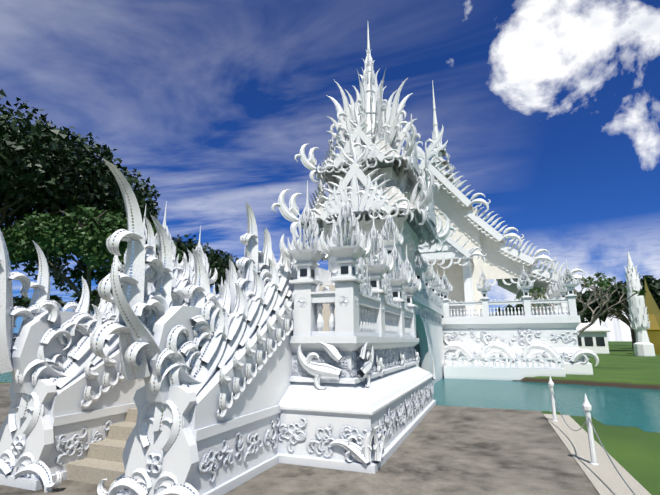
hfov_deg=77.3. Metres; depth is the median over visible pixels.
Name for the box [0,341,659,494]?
ground
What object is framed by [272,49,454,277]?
pavilion ornament
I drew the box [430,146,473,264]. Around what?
ubosot roof
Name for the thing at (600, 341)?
window
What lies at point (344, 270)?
lamp glass
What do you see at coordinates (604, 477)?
curb
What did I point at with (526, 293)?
finial ornament
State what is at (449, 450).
pavement
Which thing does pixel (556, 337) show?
ubosot relief
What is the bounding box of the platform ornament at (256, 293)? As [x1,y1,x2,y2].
[0,158,435,494]
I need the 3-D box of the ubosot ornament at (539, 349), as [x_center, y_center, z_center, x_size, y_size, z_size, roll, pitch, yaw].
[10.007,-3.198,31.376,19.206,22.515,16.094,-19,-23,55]
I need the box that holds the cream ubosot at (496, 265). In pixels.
[365,170,557,316]
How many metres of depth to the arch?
16.55 m
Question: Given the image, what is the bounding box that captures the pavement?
[0,383,598,494]
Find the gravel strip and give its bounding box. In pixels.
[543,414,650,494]
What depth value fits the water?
13.31 m
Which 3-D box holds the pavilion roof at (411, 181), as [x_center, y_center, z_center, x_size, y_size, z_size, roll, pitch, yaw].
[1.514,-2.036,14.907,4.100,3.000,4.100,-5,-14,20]
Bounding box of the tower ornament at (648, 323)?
[624,265,649,328]
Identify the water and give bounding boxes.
[0,371,659,432]
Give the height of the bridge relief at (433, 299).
1.870 m
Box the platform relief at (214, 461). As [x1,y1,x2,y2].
[56,296,433,482]
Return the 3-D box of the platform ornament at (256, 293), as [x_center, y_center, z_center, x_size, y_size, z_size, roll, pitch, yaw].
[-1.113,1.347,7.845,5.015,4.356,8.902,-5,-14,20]
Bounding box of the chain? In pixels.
[552,391,635,494]
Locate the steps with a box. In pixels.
[65,285,334,486]
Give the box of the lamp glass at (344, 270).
[300,266,412,302]
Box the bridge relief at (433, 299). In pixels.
[415,289,442,323]
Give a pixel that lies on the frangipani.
(595, 317)
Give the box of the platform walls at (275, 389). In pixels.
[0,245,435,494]
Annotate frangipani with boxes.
[514,272,646,337]
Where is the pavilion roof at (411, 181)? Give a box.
[302,140,434,239]
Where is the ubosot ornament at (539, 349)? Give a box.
[366,124,598,366]
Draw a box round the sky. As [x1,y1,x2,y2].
[0,0,659,340]
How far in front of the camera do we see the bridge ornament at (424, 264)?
12.42 m
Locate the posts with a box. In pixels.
[548,251,654,464]
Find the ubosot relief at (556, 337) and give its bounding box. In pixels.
[443,328,589,362]
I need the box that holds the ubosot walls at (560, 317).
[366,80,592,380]
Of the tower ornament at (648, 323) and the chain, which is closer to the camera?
the chain
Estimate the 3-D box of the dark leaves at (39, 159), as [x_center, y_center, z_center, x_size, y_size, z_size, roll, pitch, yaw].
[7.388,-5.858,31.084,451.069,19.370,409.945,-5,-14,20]
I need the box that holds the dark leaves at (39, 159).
[0,89,659,325]
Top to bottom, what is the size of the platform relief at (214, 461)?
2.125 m
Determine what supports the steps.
on the pavement
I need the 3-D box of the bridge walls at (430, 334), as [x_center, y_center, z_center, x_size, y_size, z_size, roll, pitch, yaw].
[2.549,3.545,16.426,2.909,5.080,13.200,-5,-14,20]
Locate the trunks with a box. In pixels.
[0,182,659,348]
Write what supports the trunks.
on the ground
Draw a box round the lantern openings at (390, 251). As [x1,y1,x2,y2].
[387,250,439,295]
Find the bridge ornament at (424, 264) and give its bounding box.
[297,207,444,366]
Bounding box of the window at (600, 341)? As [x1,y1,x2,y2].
[578,337,604,345]
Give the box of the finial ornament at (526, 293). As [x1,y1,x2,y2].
[431,278,572,317]
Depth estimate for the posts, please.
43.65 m
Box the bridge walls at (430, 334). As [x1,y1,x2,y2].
[302,239,444,383]
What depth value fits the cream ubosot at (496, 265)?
29.40 m
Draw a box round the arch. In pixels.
[414,331,421,367]
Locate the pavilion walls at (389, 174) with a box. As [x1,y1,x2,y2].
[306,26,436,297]

